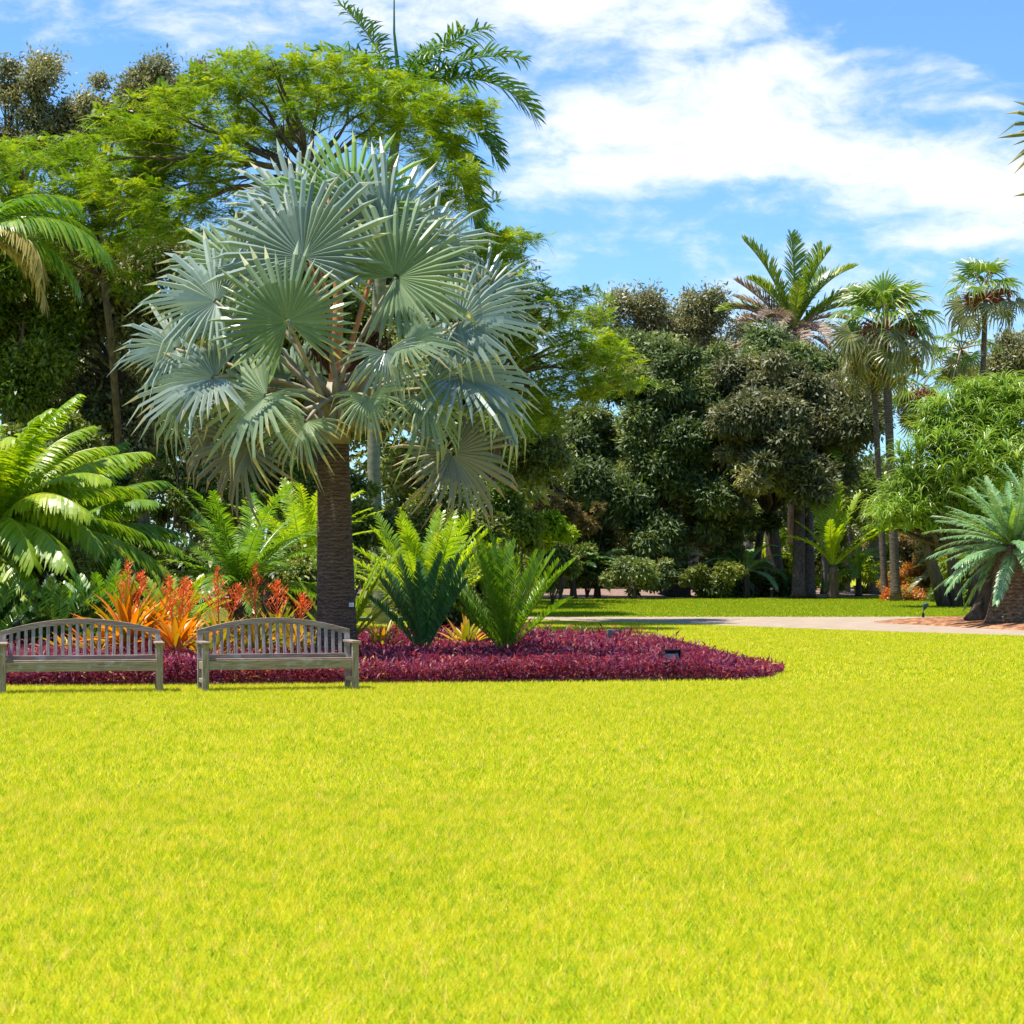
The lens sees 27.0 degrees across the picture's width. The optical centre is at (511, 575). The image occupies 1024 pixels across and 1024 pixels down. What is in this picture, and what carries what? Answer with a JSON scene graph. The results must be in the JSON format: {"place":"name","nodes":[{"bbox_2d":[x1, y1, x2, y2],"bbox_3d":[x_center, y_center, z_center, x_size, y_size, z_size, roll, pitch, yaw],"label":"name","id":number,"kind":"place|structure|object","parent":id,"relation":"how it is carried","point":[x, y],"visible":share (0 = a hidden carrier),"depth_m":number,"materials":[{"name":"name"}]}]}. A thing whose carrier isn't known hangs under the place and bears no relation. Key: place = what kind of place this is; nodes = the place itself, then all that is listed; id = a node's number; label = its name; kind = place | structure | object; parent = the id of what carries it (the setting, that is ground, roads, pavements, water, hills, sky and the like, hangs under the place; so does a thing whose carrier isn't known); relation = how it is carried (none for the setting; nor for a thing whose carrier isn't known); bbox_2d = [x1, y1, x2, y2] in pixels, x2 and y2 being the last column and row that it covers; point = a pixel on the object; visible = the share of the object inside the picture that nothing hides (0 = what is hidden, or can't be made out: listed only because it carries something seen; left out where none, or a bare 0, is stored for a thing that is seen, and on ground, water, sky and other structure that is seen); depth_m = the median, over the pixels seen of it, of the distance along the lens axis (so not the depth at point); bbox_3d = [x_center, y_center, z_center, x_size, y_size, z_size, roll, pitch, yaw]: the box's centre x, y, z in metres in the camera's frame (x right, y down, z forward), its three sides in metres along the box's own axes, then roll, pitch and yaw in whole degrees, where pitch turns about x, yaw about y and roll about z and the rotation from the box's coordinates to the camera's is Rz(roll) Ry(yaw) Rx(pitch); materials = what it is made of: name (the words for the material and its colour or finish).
{"place":"outdoors","nodes":[
{"label":"outdoors","id":0,"kind":"place"},
{"bbox_2d":[6,669,780,685],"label":"flower bed soil","id":1,"kind":"structure","parent":0,"point":[464,680],"depth_m":30.91,"materials":[{"name":"brown soil"}]},
{"bbox_2d":[0,571,66,646],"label":"fern","id":2,"kind":"object","parent":1,"relation":"on","point":[6,593],"visible":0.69,"depth_m":36.45,"materials":[{"name":"green plant"}]},
{"bbox_2d":[0,534,100,641],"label":"shrub","id":3,"kind":"object","parent":1,"relation":"on","point":[76,557],"visible":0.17,"depth_m":41.64,"materials":[{"name":"green plant"}]},
{"bbox_2d":[0,194,118,317],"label":"coconut palm","id":4,"kind":"object","parent":1,"relation":"on","point":[8,208],"visible":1,"depth_m":46.60,"materials":[{"name":"green plant"}]},
{"bbox_2d":[0,573,123,645],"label":"fern","id":5,"kind":"object","parent":1,"relation":"on","point":[51,600],"visible":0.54,"depth_m":36.70,"materials":[{"name":"green plant"}]},
{"bbox_2d":[0,394,169,637],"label":"cycad","id":6,"kind":"object","parent":1,"relation":"on","point":[40,499],"visible":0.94,"depth_m":42.35,"materials":[{"name":"green plant"}]},
{"bbox_2d":[0,441,203,604],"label":"cycad","id":7,"kind":"object","parent":1,"relation":"on","point":[125,509],"visible":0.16,"depth_m":45.51,"materials":[{"name":"green plant"}]},
{"bbox_2d":[26,558,178,645],"bbox_3d":[-7.335,0.598,38.382,2.496,1.845,2.547,0,0,-35],"label":"fern","id":8,"kind":"object","parent":1,"relation":"on","point":[109,586],"visible":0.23,"depth_m":38.23,"materials":[{"name":"green plant"}]},
{"bbox_2d":[71,559,178,653],"bbox_3d":[-5.923,0.617,33.171,1.785,1.806,1.760,0,0,-21],"label":"bromeliad","id":9,"kind":"object","parent":1,"relation":"on","point":[128,613],"visible":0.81,"depth_m":33.12,"materials":[{"name":"orange plant"}]},
{"bbox_2d":[93,542,207,607],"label":"shrub","id":10,"kind":"object","parent":1,"relation":"on","point":[154,555],"visible":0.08,"depth_m":49.73,"materials":[{"name":"green plant"}]},
{"bbox_2d":[118,593,196,649],"bbox_3d":[-5.674,0.875,33.944,1.570,1.291,1.541,0,0,-43],"label":"bromeliad","id":11,"kind":"object","parent":1,"relation":"on","point":[151,604],"visible":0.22,"depth_m":33.73,"materials":[{"name":"orange plant"}]},
{"bbox_2d":[131,570,229,624],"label":"fern","id":12,"kind":"object","parent":1,"relation":"on","point":[197,584],"visible":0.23,"depth_m":40.11,"materials":[{"name":"green plant"}]},
{"bbox_2d":[161,579,208,653],"bbox_3d":[-5.326,0.773,34.596,1.405,1.495,1.366,0,0,0],"label":"bromeliad","id":13,"kind":"object","parent":1,"relation":"on","point":[194,615],"visible":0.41,"depth_m":34.54,"materials":[{"name":"orange plant"}]},
{"bbox_2d":[146,574,226,653],"bbox_3d":[-5.013,0.740,32.582,1.240,1.560,1.090,0,0,-29],"label":"bromeliad","id":14,"kind":"object","parent":1,"relation":"on","point":[179,628],"visible":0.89,"depth_m":32.56,"materials":[{"name":"orange plant"}]},
{"bbox_2d":[184,566,249,652],"bbox_3d":[-4.708,0.670,34.231,1.311,1.699,1.240,0,0,-32],"label":"bromeliad","id":15,"kind":"object","parent":1,"relation":"on","point":[212,618],"visible":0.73,"depth_m":34.19,"materials":[{"name":"orange leaf"},{"name":"red flower"}]},
{"bbox_2d":[132,481,359,630],"bbox_3d":[-5.882,-0.250,45.731,5.312,3.540,4.959,0,0,0],"label":"cycad","id":16,"kind":"object","parent":1,"relation":"on","point":[238,568],"visible":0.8,"depth_m":45.64,"materials":[{"name":"green plant"}]},
{"bbox_2d":[216,561,296,652],"bbox_3d":[-4.135,0.642,33.971,1.398,1.756,1.510,0,0,-37],"label":"bromeliad","id":17,"kind":"object","parent":1,"relation":"on","point":[253,628],"visible":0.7,"depth_m":33.94,"materials":[{"name":"orange leaf"},{"name":"red flower"}]},
{"bbox_2d":[245,579,309,645],"bbox_3d":[-3.903,0.779,35.659,1.428,1.483,1.510,0,0,0],"label":"bromeliad","id":18,"kind":"object","parent":1,"relation":"on","point":[281,609],"visible":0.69,"depth_m":35.57,"materials":[{"name":"orange plant"}]},
{"bbox_2d":[266,592,315,652],"bbox_3d":[-3.577,0.878,34.592,1.172,1.285,1.085,0,0,0],"label":"bromeliad","id":19,"kind":"object","parent":1,"relation":"on","point":[302,597],"visible":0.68,"depth_m":34.52,"materials":[{"name":"orange plant"}]},
{"bbox_2d":[226,538,371,618],"bbox_3d":[-5.060,0.305,49.876,3.546,2.482,3.523,0,0,0],"label":"shrub","id":20,"kind":"object","parent":1,"relation":"on","point":[308,574],"visible":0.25,"depth_m":49.13,"materials":[{"name":"green plant"}]},
{"bbox_2d":[228,477,383,630],"bbox_3d":[-5.087,-0.467,51.824,3.980,3.954,4.113,0,0,0],"label":"cycad","id":21,"kind":"object","parent":1,"relation":"on","point":[306,516],"visible":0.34,"depth_m":51.54,"materials":[{"name":"green plant"}]},
{"bbox_2d":[108,130,559,655],"bbox_3d":[-2.773,-2.790,33.312,7.095,8.638,4.684,0,0,0],"label":"silver fan palm","id":22,"kind":"object","parent":1,"relation":"on","point":[338,215],"visible":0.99,"depth_m":32.37,"materials":[{"name":"green plant"}]},
{"bbox_2d":[270,547,410,635],"bbox_3d":[-2.970,0.488,37.583,2.470,2.063,1.013,0,0,5],"label":"cycad","id":23,"kind":"object","parent":1,"relation":"on","point":[364,603],"visible":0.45,"depth_m":37.46,"materials":[{"name":"green plant"}]},
{"bbox_2d":[358,620,410,648],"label":"bromeliad","id":24,"kind":"object","parent":1,"relation":"on","point":[381,634],"visible":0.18,"depth_m":37.42,"materials":[{"name":"yellow plant"}]},
{"bbox_2d":[6,618,785,685],"bbox_3d":[-2.375,1.224,37.835,13.522,0.822,17.415,0,0,0],"label":"purple ground cover","id":25,"kind":"object","parent":1,"relation":"on","point":[545,653],"visible":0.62,"depth_m":31.11,"materials":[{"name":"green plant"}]},
{"bbox_2d":[367,550,468,648],"bbox_3d":[-1.537,0.549,34.924,1.661,1.942,1.114,0,0,0],"label":"cycad","id":26,"kind":"object","parent":1,"relation":"on","point":[423,612],"visible":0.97,"depth_m":34.86,"materials":[{"name":"green plant"}]},
{"bbox_2d":[353,505,513,636],"bbox_3d":[-1.657,0.049,40.977,3.511,2.943,3.620,0,0,0],"label":"cycad","id":27,"kind":"object","parent":1,"relation":"on","point":[426,552],"visible":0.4,"depth_m":40.59,"materials":[{"name":"green plant"}]},
{"bbox_2d":[388,554,493,629],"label":"shrub","id":28,"kind":"object","parent":1,"relation":"on","point":[453,615],"visible":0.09,"depth_m":46.59,"materials":[{"name":"green plant"}]},
{"bbox_2d":[435,608,491,644],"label":"bromeliad","id":29,"kind":"object","parent":1,"relation":"on","point":[464,633],"visible":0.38,"depth_m":38.46,"materials":[{"name":"yellow plant"}]},
{"bbox_2d":[430,526,575,651],"bbox_3d":[-0.147,0.336,35.643,2.398,2.367,2.652,0,0,0],"label":"cycad","id":30,"kind":"object","parent":1,"relation":"on","point":[507,609],"visible":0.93,"depth_m":35.23,"materials":[{"name":"green plant"}]},
{"bbox_2d":[0,579,1023,1023],"bbox_3d":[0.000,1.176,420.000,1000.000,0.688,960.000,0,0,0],"label":"ground","id":31,"kind":"structure","parent":0,"point":[608,975],"depth_m":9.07,"materials":[{"name":"plant"}]},
{"bbox_2d":[0,227,99,447],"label":"broadleaf tree","id":32,"kind":"object","parent":31,"relation":"on","point":[37,366],"visible":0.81,"depth_m":61.16,"materials":[{"name":"green plant"}]},
{"bbox_2d":[0,408,137,524],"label":"shrub","id":33,"kind":"object","parent":31,"relation":"on","point":[73,424],"visible":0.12,"depth_m":54.16,"materials":[{"name":"green plant"}]},
{"bbox_2d":[0,618,164,693],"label":"garden bench","id":34,"kind":"object","parent":31,"relation":"on","point":[47,662],"visible":0.98,"depth_m":27.93,"materials":[{"name":"grey wood"}]},
{"bbox_2d":[0,130,186,557],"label":"flame tree","id":35,"kind":"object","parent":31,"relation":"on","point":[112,245],"visible":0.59,"depth_m":58.63,"materials":[{"name":"green plant"}]},
{"bbox_2d":[1,215,222,559],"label":"broadleaf tree","id":36,"kind":"object","parent":31,"relation":"on","point":[96,407],"visible":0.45,"depth_m":63.09,"materials":[{"name":"green leaf"},{"name":"brown bark"}]},
{"bbox_2d":[110,431,229,601],"bbox_3d":[-9.421,-1.266,57.246,3.699,5.487,3.276,0,0,0],"label":"shrub","id":37,"kind":"object","parent":31,"relation":"on","point":[176,503],"visible":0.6,"depth_m":56.94,"materials":[{"name":"green plant"}]},
{"bbox_2d":[218,428,316,616],"bbox_3d":[-6.744,-1.279,57.838,3.036,5.487,3.201,0,0,0],"label":"shrub","id":38,"kind":"object","parent":31,"relation":"on","point":[297,472],"visible":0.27,"depth_m":57.47,"materials":[{"name":"green plant"}]},
{"bbox_2d":[195,618,360,690],"bbox_3d":[-3.118,1.040,28.397,2.119,0.960,0.705,0,0,-16],"label":"garden bench","id":39,"kind":"object","parent":31,"relation":"on","point":[207,661],"visible":0.98,"depth_m":28.48,"materials":[{"name":"grey wood"}]},
{"bbox_2d":[69,40,506,620],"bbox_3d":[-6.019,-6.252,57.346,11.877,15.716,10.052,0,0,0],"label":"flame tree","id":40,"kind":"object","parent":31,"relation":"on","point":[155,138],"visible":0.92,"depth_m":55.16,"materials":[{"name":"green plant"}]},
{"bbox_2d":[152,244,463,617],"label":"broadleaf tree","id":41,"kind":"object","parent":31,"relation":"on","point":[352,309],"visible":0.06,"depth_m":65.99,"materials":[{"name":"green plant"}]},
{"bbox_2d":[280,468,406,597],"bbox_3d":[-4.417,-0.728,56.839,3.427,4.409,3.371,0,0,0],"label":"shrub","id":42,"kind":"object","parent":31,"relation":"on","point":[366,541],"visible":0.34,"depth_m":56.44,"materials":[{"name":"green plant"}]},
{"bbox_2d":[274,0,545,624],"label":"royal palm","id":43,"kind":"object","parent":31,"relation":"on","point":[426,54],"visible":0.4,"depth_m":61.81,"materials":[{"name":"green plant"}]},
{"bbox_2d":[397,469,512,561],"bbox_3d":[-1.647,-1.010,60.102,3.380,4.908,1.981,0,0,0],"label":"shrub","id":44,"kind":"object","parent":31,"relation":"on","point":[419,516],"visible":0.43,"depth_m":59.81,"materials":[{"name":"green plant"}]},
{"bbox_2d":[380,280,583,555],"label":"broadleaf tree","id":45,"kind":"object","parent":31,"relation":"on","point":[545,460],"visible":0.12,"depth_m":71.58,"materials":[{"name":"green plant"}]},
{"bbox_2d":[0,203,1018,599],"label":"distant wood","id":46,"kind":"object","parent":31,"relation":"on","point":[532,495],"visible":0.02,"depth_m":95.18,"materials":[{"name":"green plant"}]},
{"bbox_2d":[471,448,548,596],"bbox_3d":[-0.091,-1.223,63.847,2.399,5.257,1.973,0,0,0],"label":"shrub","id":47,"kind":"object","parent":31,"relation":"on","point":[524,527],"visible":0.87,"depth_m":63.46,"materials":[{"name":"green plant"}]},
{"bbox_2d":[520,507,581,606],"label":"shrub","id":48,"kind":"object","parent":31,"relation":"on","point":[559,529],"visible":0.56,"depth_m":83.31,"materials":[{"name":"green plant"}]},
{"bbox_2d":[525,542,583,603],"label":"shrub","id":49,"kind":"object","parent":31,"relation":"on","point":[565,555],"visible":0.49,"depth_m":87.47,"materials":[{"name":"green plant"}]},
{"bbox_2d":[451,212,662,552],"bbox_3d":[0.889,-4.924,64.848,7.049,12.765,9.476,0,0,11],"label":"flame tree","id":50,"kind":"object","parent":31,"relation":"on","point":[588,355],"visible":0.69,"depth_m":63.64,"materials":[{"name":"green plant"}]},
{"bbox_2d":[147,597,971,620],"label":"grass","id":51,"kind":"structure","parent":31,"relation":"on","point":[865,607],"depth_m":80.80,"materials":[{"name":"green plant"}]},
{"bbox_2d":[879,583,929,600],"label":"croton shrub","id":52,"kind":"object","parent":51,"relation":"on","point":[917,594],"visible":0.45,"depth_m":95.52,"materials":[{"name":"brown plant"}]},
{"bbox_2d":[527,478,607,599],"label":"shrub","id":53,"kind":"object","parent":31,"relation":"on","point":[574,514],"visible":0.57,"depth_m":94.09,"materials":[{"name":"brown plant"}]},
{"bbox_2d":[677,560,749,598],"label":"shrub","id":54,"kind":"object","parent":31,"relation":"on","point":[700,579],"visible":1,"depth_m":99.15,"materials":[{"name":"green plant"}]},
{"bbox_2d":[704,544,792,597],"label":"palm","id":55,"kind":"object","parent":31,"relation":"on","point":[749,566],"visible":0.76,"depth_m":101.77,"materials":[{"name":"green plant"}]},
{"bbox_2d":[790,443,841,598],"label":"palm tree","id":56,"kind":"object","parent":31,"relation":"on","point":[798,589],"visible":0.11,"depth_m":100.21,"materials":[{"name":"grey plant"}]},
{"bbox_2d":[805,446,865,597],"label":"palm tree","id":57,"kind":"object","parent":31,"relation":"on","point":[810,572],"visible":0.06,"depth_m":101.00,"materials":[{"name":"grey plant"}]},
{"bbox_2d":[784,481,901,598],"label":"young palm","id":58,"kind":"object","parent":31,"relation":"on","point":[831,538],"visible":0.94,"depth_m":98.99,"materials":[{"name":"green plant"}]},
{"bbox_2d":[819,543,887,595],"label":"palm","id":59,"kind":"object","parent":31,"relation":"on","point":[858,568],"visible":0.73,"depth_m":105.85,"materials":[{"name":"green plant"}]},
{"bbox_2d":[836,321,917,599],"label":"fan palm","id":60,"kind":"object","parent":31,"relation":"on","point":[852,387],"visible":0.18,"depth_m":96.88,"materials":[{"name":"green plant"}]},
{"bbox_2d":[819,268,948,600],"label":"fan palm","id":61,"kind":"object","parent":31,"relation":"on","point":[883,334],"visible":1,"depth_m":93.32,"materials":[{"name":"green plant"}]},
{"bbox_2d":[874,556,928,589],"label":"croton shrub","id":62,"kind":"object","parent":31,"relation":"on","point":[908,575],"visible":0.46,"depth_m":97.30,"materials":[{"name":"brown plant"}]},
{"bbox_2d":[888,532,931,591],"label":"shrub","id":63,"kind":"object","parent":31,"relation":"on","point":[908,545],"visible":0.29,"depth_m":99.50,"materials":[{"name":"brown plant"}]},
{"bbox_2d":[892,366,950,527],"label":"fan palm","id":64,"kind":"object","parent":31,"relation":"on","point":[910,395],"visible":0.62,"depth_m":103.48,"materials":[{"name":"green plant"}]},
{"bbox_2d":[855,366,1023,606],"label":"strap leaf tree","id":65,"kind":"object","parent":31,"relation":"on","point":[974,428],"visible":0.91,"depth_m":82.77,"materials":[{"name":"green plant"}]},
{"bbox_2d":[936,552,988,602],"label":"shrub","id":66,"kind":"object","parent":31,"relation":"on","point":[942,565],"visible":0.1,"depth_m":89.79,"materials":[{"name":"green plant"}]},
{"bbox_2d":[924,319,1004,553],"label":"fan palm","id":67,"kind":"object","parent":31,"relation":"on","point":[962,359],"visible":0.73,"depth_m":107.30,"materials":[{"name":"green plant"}]},
{"bbox_2d":[940,256,1023,467],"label":"fan palm","id":68,"kind":"object","parent":31,"relation":"on","point":[1000,308],"visible":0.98,"depth_m":104.51,"materials":[{"name":"green plant"}]},
{"bbox_2d":[998,101,1023,222],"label":"fan palm","id":69,"kind":"object","parent":31,"relation":"on","point":[1019,134],"visible":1,"depth_m":26.19,"materials":[{"name":"green plant"}]},
{"bbox_2d":[0,0,1023,562],"label":"sky","id":70,"kind":"structure","parent":0,"point":[674,132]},
{"bbox_2d":[192,588,880,618],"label":"leaf litter ground","id":71,"kind":"structure","parent":0,"point":[617,592],"depth_m":110.30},
{"bbox_2d":[0,41,76,203],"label":"oak tree","id":72,"kind":"object","parent":71,"relation":"on","point":[35,84],"visible":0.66,"depth_m":83.80,"materials":[{"name":"green plant"}]},
{"bbox_2d":[27,66,127,527],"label":"oak tree","id":73,"kind":"object","parent":71,"relation":"on","point":[66,112],"visible":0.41,"depth_m":83.65,"materials":[{"name":"green plant"}]},
{"bbox_2d":[101,42,228,599],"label":"oak tree","id":74,"kind":"object","parent":71,"relation":"on","point":[150,71],"visible":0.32,"depth_m":83.52,"materials":[{"name":"green plant"}]},
{"bbox_2d":[559,540,622,597],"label":"shrub","id":75,"kind":"object","parent":71,"relation":"on","point":[584,578],"visible":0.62,"depth_m":100.24,"materials":[{"name":"green plant"}]},
{"bbox_2d":[569,542,614,598],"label":"palm","id":76,"kind":"object","parent":71,"relation":"on","point":[573,590],"visible":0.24,"depth_m":99.73,"materials":[{"name":"green plant"}]},
{"bbox_2d":[578,278,691,589],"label":"airy tree","id":77,"kind":"object","parent":71,"relation":"on","point":[649,314],"visible":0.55,"depth_m":125.00,"materials":[{"name":"green plant"}]},
{"bbox_2d":[597,555,682,598],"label":"shrub","id":78,"kind":"object","parent":71,"relation":"on","point":[646,574],"visible":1,"depth_m":98.16,"materials":[{"name":"green plant"}]},
{"bbox_2d":[526,324,786,596],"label":"mango tree","id":79,"kind":"object","parent":71,"relation":"on","point":[665,497],"visible":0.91,"depth_m":102.11,"materials":[{"name":"green plant"}]},
{"bbox_2d":[652,276,753,589],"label":"airy tree","id":80,"kind":"object","parent":71,"relation":"on","point":[702,321],"visible":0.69,"depth_m":125.00,"materials":[{"name":"green plant"}]},
{"bbox_2d":[679,545,762,593],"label":"palm","id":81,"kind":"object","parent":71,"relation":"on","point":[729,554],"visible":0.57,"depth_m":103.00,"materials":[{"name":"green plant"}]},
{"bbox_2d":[707,309,760,551],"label":"airy tree","id":82,"kind":"object","parent":71,"relation":"on","point":[726,341],"visible":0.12,"depth_m":127.62,"materials":[{"name":"green plant"}]},
{"bbox_2d":[728,562,791,596],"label":"shrub","id":83,"kind":"object","parent":71,"relation":"on","point":[762,584],"visible":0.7,"depth_m":103.54,"materials":[{"name":"green plant"}]},
{"bbox_2d":[753,528,820,593],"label":"shrub","id":84,"kind":"object","parent":71,"relation":"on","point":[787,561],"visible":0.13,"depth_m":111.22,"materials":[{"name":"green plant"}]},
{"bbox_2d":[713,229,885,554],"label":"pinnate palm","id":85,"kind":"object","parent":71,"relation":"on","point":[789,309],"visible":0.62,"depth_m":115.61,"materials":[{"name":"green plant"}]},
{"bbox_2d":[701,346,899,565],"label":"mango tree","id":86,"kind":"object","parent":71,"relation":"on","point":[776,416],"visible":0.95,"depth_m":100.55,"materials":[{"name":"green plant"}]},
{"bbox_2d":[734,316,894,595],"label":"mango tree","id":87,"kind":"object","parent":71,"relation":"on","point":[760,339],"visible":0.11,"depth_m":107.15,"materials":[{"name":"green plant"}]},
{"bbox_2d":[814,533,854,591],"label":"shrub","id":88,"kind":"object","parent":71,"relation":"on","point":[843,584],"visible":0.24,"depth_m":115.45,"materials":[{"name":"green plant"}]},
{"bbox_2d":[813,488,868,593],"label":"understory tree","id":89,"kind":"object","parent":71,"relation":"on","point":[824,574],"visible":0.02,"depth_m":111.85,"materials":[{"name":"green plant"}]},
{"bbox_2d":[813,502,908,591],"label":"understory tree","id":90,"kind":"object","parent":71,"relation":"on","point":[855,517],"visible":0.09,"depth_m":116.12,"materials":[{"name":"green plant"}]},
{"bbox_2d":[852,522,889,593],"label":"shrub","id":91,"kind":"object","parent":71,"relation":"on","point":[866,576],"visible":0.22,"depth_m":111.31,"materials":[{"name":"green plant"}]},
{"bbox_2d":[850,464,909,593],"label":"understory tree","id":92,"kind":"object","parent":71,"relation":"on","point":[866,494],"visible":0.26,"depth_m":110.96,"materials":[{"name":"green plant"}]},
{"bbox_2d":[969,322,1023,383],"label":"airy tree","id":93,"kind":"object","parent":71,"relation":"on","point":[1011,346],"visible":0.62,"depth_m":114.97,"materials":[{"name":"green plant"}]},
{"bbox_2d":[360,617,1023,635],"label":"path","id":94,"kind":"structure","parent":0,"point":[856,623],"depth_m":63.94,"materials":[{"name":"concrete"}]},
{"bbox_2d":[874,616,1023,629],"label":"mulch ground","id":95,"kind":"structure","parent":0,"point":[955,621],"depth_m":61.30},
{"bbox_2d":[923,475,1023,623],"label":"palm tree","id":96,"kind":"object","parent":95,"relation":"on","point":[1007,602],"visible":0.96,"depth_m":59.85,"materials":[{"name":"green plant"}]},
{"bbox_2d":[926,481,1023,620],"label":"palm tree","id":97,"kind":"object","parent":95,"relation":"on","point":[978,610],"visible":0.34,"depth_m":61.71,"materials":[{"name":"green plant"}]},
{"bbox_2d":[954,461,1023,574],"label":"fronds","id":98,"kind":"object","parent":95,"relation":"on","point":[999,493],"visible":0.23,"depth_m":62.55,"materials":[{"name":"green plant"}]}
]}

